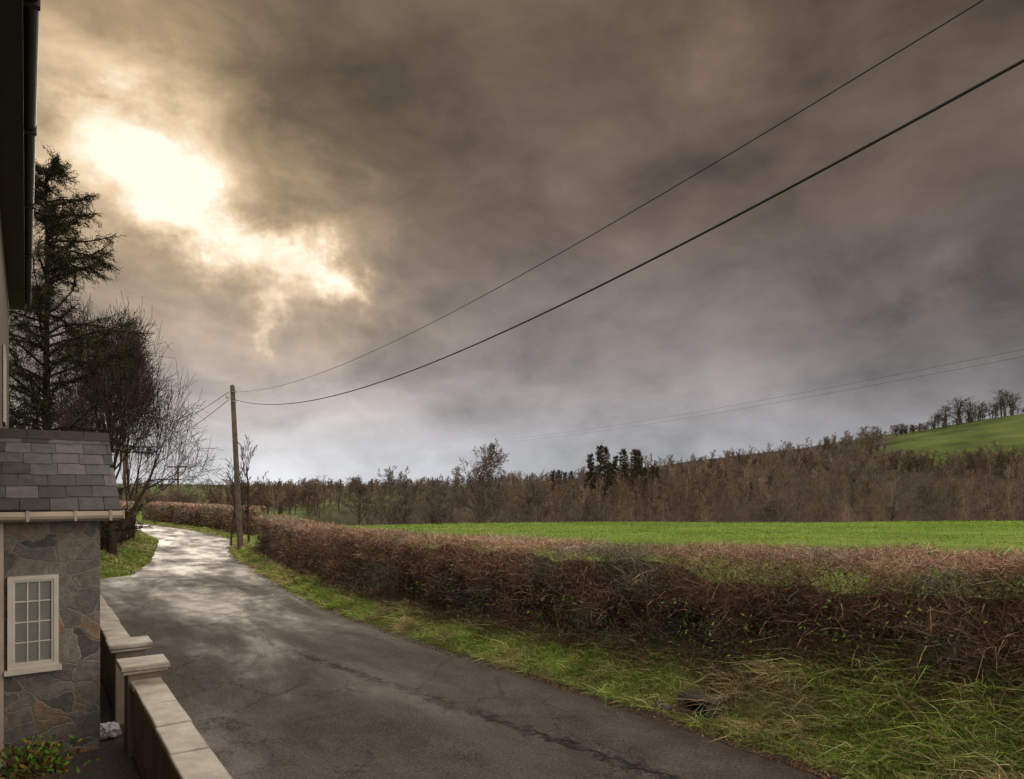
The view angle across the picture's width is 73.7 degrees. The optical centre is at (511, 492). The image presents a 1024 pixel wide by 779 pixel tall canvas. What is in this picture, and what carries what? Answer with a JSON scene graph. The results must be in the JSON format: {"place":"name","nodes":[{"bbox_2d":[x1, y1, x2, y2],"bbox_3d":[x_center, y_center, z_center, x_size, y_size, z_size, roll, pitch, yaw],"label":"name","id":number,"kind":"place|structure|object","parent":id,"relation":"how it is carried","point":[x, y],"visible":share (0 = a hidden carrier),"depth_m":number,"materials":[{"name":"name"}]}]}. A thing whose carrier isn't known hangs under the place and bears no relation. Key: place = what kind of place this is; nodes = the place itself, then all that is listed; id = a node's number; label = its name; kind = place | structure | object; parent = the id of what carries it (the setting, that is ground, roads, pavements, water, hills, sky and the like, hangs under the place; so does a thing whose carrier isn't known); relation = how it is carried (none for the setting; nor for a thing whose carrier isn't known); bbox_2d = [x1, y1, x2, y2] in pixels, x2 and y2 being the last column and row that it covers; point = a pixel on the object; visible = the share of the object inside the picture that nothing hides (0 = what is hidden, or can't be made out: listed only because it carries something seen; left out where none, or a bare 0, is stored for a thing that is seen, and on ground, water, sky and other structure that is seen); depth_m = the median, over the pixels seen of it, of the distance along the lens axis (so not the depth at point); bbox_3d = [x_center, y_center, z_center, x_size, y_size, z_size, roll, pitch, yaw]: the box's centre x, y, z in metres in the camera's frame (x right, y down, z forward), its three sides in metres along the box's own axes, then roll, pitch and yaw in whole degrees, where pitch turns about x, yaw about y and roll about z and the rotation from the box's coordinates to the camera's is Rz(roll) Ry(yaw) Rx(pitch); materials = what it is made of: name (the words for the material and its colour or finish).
{"place":"outdoors","nodes":[
{"label":"outdoors","id":0,"kind":"place"},
{"bbox_2d":[1,681,138,778],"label":"gravel path","id":1,"kind":"structure","parent":0,"point":[114,761],"depth_m":7.86,"materials":[{"name":"grey gravel"}]},
{"bbox_2d":[0,734,98,778],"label":"shrub","id":2,"kind":"object","parent":1,"relation":"on","point":[48,766],"visible":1,"depth_m":6.29,"materials":[{"name":"green plant"}]},
{"bbox_2d":[100,722,121,739],"bbox_3d":[-5.089,2.987,8.598,0.327,0.206,0.287,0,0,0],"label":"rock","id":3,"kind":"object","parent":1,"relation":"on","point":[110,729],"visible":0.87,"depth_m":8.53,"materials":[{"name":"grey stone"}]},
{"bbox_2d":[100,522,844,778],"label":"road","id":4,"kind":"structure","parent":0,"point":[261,679],"depth_m":10.07,"materials":[{"name":"grey asphalt"}]},
{"bbox_2d":[7,0,1023,485],"label":"sky","id":5,"kind":"structure","parent":0,"point":[297,190],"materials":[{"name":"grey"}]},
{"bbox_2d":[100,414,1023,778],"bbox_3d":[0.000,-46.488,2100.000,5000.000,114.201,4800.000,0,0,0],"label":"ground","id":6,"kind":"structure","parent":0,"point":[1006,432],"depth_m":45.87,"materials":[{"name":"green plant"}]},
{"bbox_2d":[9,333,104,430],"bbox_3d":[-20.914,-1.850,27.894,7.052,9.511,7.300,0,0,-17],"label":"bare tree","id":7,"kind":"object","parent":6,"relation":"on","point":[59,410],"visible":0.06,"depth_m":27.95,"materials":[{"name":"brown plant"}]},
{"bbox_2d":[0,0,124,767],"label":"cottage","id":8,"kind":"structure","parent":6,"relation":"on","point":[59,499],"depth_m":8.02,"materials":[{"name":"stone"}]},
{"bbox_2d":[2,344,5,426],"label":"windows","id":9,"kind":"structure","parent":8,"relation":"in","point":[3,345],"depth_m":10.60,"materials":[{"name":"white plastic"}]},
{"bbox_2d":[4,574,61,676],"bbox_3d":[-5.473,1.500,7.808,0.540,1.100,0.130,0,0,-35],"label":"porch window","id":10,"kind":"structure","parent":8,"relation":"in","point":[32,600],"depth_m":7.83,"materials":[{"name":"white glass"}]},
{"bbox_2d":[7,145,163,550],"bbox_3d":[-14.882,-3.959,22.482,6.662,14.117,7.158,0,0,0],"label":"conifer tree","id":11,"kind":"object","parent":6,"relation":"on","point":[50,218],"visible":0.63,"depth_m":21.95,"materials":[{"name":"green plant"}]},
{"bbox_2d":[100,500,141,551],"bbox_3d":[-29.481,1.682,47.829,5.919,2.841,56.157,0,0,-31],"label":"hedge","id":12,"kind":"object","parent":6,"relation":"on","point":[127,536],"visible":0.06,"depth_m":36.85,"materials":[{"name":"brown plant"}]},
{"bbox_2d":[121,434,126,501],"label":"utility pole","id":13,"kind":"object","parent":6,"relation":"on","point":[124,495],"visible":0.23,"depth_m":55.38,"materials":[{"name":"brown wood"}]},
{"bbox_2d":[146,399,228,445],"bbox_3d":[-23.200,-4.165,45.700,0.030,1.495,25.689,0,0,-40],"label":"overhead cable","id":14,"kind":"object","parent":13,"relation":"attached to","point":[200,421],"visible":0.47,"depth_m":39.24,"materials":[{"name":"black rubber"}]},
{"bbox_2d":[148,392,227,435],"bbox_3d":[-23.200,-4.699,45.700,0.030,1.227,25.687,0,0,-40],"label":"overhead cable","id":15,"kind":"object","parent":13,"relation":"attached to","point":[200,410],"visible":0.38,"depth_m":38.93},
{"bbox_2d":[100,594,152,724],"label":"garden wall","id":16,"kind":"structure","parent":6,"relation":"on","point":[117,641],"depth_m":9.43,"materials":[{"name":"stone"}]},
{"bbox_2d":[100,529,158,578],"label":"verge grass","id":17,"kind":"structure","parent":6,"relation":"on","point":[147,545],"depth_m":30.74,"materials":[{"name":"green plant"}]},
{"bbox_2d":[40,277,231,554],"bbox_3d":[-17.321,-2.797,30.312,6.944,12.009,8.709,0,0,13],"label":"bare tree","id":18,"kind":"object","parent":6,"relation":"on","point":[133,388],"visible":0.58,"depth_m":29.46,"materials":[{"name":"brown plant"}]},
{"bbox_2d":[116,654,232,778],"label":"garden wall","id":19,"kind":"structure","parent":6,"relation":"on","point":[163,738],"depth_m":6.93,"materials":[{"name":"stone"}]},
{"bbox_2d":[168,464,186,498],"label":"utility pole","id":20,"kind":"object","parent":6,"relation":"on","point":[169,466],"visible":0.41,"depth_m":93.88,"materials":[{"name":"brown wood"}]},
{"bbox_2d":[137,520,254,552],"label":"verge grass","id":21,"kind":"structure","parent":6,"relation":"on","point":[234,540],"depth_m":52.03,"materials":[{"name":"green plant"}]},
{"bbox_2d":[140,501,266,534],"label":"hedge","id":22,"kind":"object","parent":6,"relation":"on","point":[218,516],"visible":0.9,"depth_m":58.83,"materials":[{"name":"brown plant"}]},
{"bbox_2d":[226,384,242,549],"bbox_3d":[-14.590,-1.203,35.975,0.900,8.995,0.370,0,0,0],"label":"utility pole","id":23,"kind":"object","parent":6,"relation":"on","point":[239,528],"visible":0.94,"depth_m":35.89,"materials":[{"name":"brown wood"}]},
{"bbox_2d":[244,0,983,391],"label":"overhead cable","id":24,"kind":"object","parent":23,"relation":"attached to","point":[702,170],"visible":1,"depth_m":8.26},
{"bbox_2d":[234,58,1023,404],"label":"overhead cable","id":25,"kind":"object","parent":23,"relation":"attached to","point":[1016,64],"visible":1,"depth_m":8.29,"materials":[{"name":"black rubber"}]},
{"bbox_2d":[221,464,254,545],"bbox_3d":[-14.959,0.599,37.486,1.574,4.608,1.548,0,0,21],"label":"bare sapling","id":26,"kind":"object","parent":6,"relation":"on","point":[231,493],"visible":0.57,"depth_m":37.40,"materials":[{"name":"brown plant"}]},
{"bbox_2d":[223,434,267,543],"bbox_3d":[-14.966,-0.201,37.770,1.533,6.205,2.571,0,0,36],"label":"bare sapling","id":27,"kind":"object","parent":6,"relation":"on","point":[246,483],"visible":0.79,"depth_m":37.72,"materials":[{"name":"brown plant"}]},
{"bbox_2d":[296,481,318,513],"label":"bare tree","id":28,"kind":"object","parent":6,"relation":"on","point":[306,490],"visible":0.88,"depth_m":100.03,"materials":[{"name":"brown plant"}]},
{"bbox_2d":[331,477,380,524],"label":"bare tree","id":29,"kind":"object","parent":6,"relation":"on","point":[361,490],"visible":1,"depth_m":97.72,"materials":[{"name":"brown plant"}]},
{"bbox_2d":[371,466,427,524],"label":"bare tree","id":30,"kind":"object","parent":6,"relation":"on","point":[404,498],"visible":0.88,"depth_m":90.64,"materials":[{"name":"brown plant"}]},
{"bbox_2d":[400,473,457,524],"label":"bare tree","id":31,"kind":"object","parent":6,"relation":"on","point":[429,513],"visible":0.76,"depth_m":86.91,"materials":[{"name":"brown plant"}]},
{"bbox_2d":[430,438,519,523],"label":"bare tree","id":32,"kind":"object","parent":6,"relation":"on","point":[486,472],"visible":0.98,"depth_m":84.88,"materials":[{"name":"brown plant"}]},
{"bbox_2d":[513,470,569,521],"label":"bare tree","id":33,"kind":"object","parent":6,"relation":"on","point":[538,500],"visible":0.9,"depth_m":89.70,"materials":[{"name":"brown plant"}]},
{"bbox_2d":[118,389,1023,524],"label":"distant woodland","id":34,"kind":"object","parent":6,"relation":"on","point":[978,463],"visible":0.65,"depth_m":220.30,"materials":[{"name":"brown plant"}]},
{"bbox_2d":[551,476,611,521],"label":"bare tree","id":35,"kind":"object","parent":6,"relation":"on","point":[581,494],"visible":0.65,"depth_m":92.00,"materials":[{"name":"brown plant"}]},
{"bbox_2d":[370,443,855,504],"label":"distant conifers","id":36,"kind":"object","parent":6,"relation":"on","point":[638,462],"visible":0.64,"depth_m":249.65,"materials":[{"name":"green plant"}]},
{"bbox_2d":[228,546,1023,778],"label":"verge grass","id":37,"kind":"structure","parent":6,"relation":"on","point":[400,625],"depth_m":8.54,"materials":[{"name":"green plant"}]},
{"bbox_2d":[250,513,1023,729],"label":"hedge","id":38,"kind":"object","parent":6,"relation":"on","point":[634,594],"visible":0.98,"depth_m":10.32,"materials":[{"name":"brown plant"}]},
{"bbox_2d":[655,690,732,719],"bbox_3d":[2.652,3.029,9.727,0.877,0.357,0.904,0,0,-37],"label":"stone culvert","id":39,"kind":"object","parent":6,"relation":"on","point":[693,695],"visible":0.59,"depth_m":9.66,"materials":[{"name":"grey stone"}]},
{"bbox_2d":[742,480,813,522],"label":"bare tree","id":40,"kind":"object","parent":6,"relation":"on","point":[775,507],"visible":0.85,"depth_m":91.43,"materials":[{"name":"brown plant"}]},
{"bbox_2d":[899,472,987,521],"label":"bare tree","id":41,"kind":"object","parent":6,"relation":"on","point":[929,498],"visible":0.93,"depth_m":94.91,"materials":[{"name":"brown plant"}]},
{"bbox_2d":[318,520,1023,594],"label":"field grass","id":42,"kind":"structure","parent":0,"point":[786,525],"depth_m":50.62,"materials":[{"name":"green plant"}]},
{"bbox_2d":[513,349,1023,438],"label":"overhead cable","id":43,"kind":"object","parent":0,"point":[829,387],"visible":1,"depth_m":51.23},
{"bbox_2d":[522,356,1023,440],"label":"overhead cable","id":44,"kind":"object","parent":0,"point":[816,395],"visible":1,"depth_m":52.79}
]}

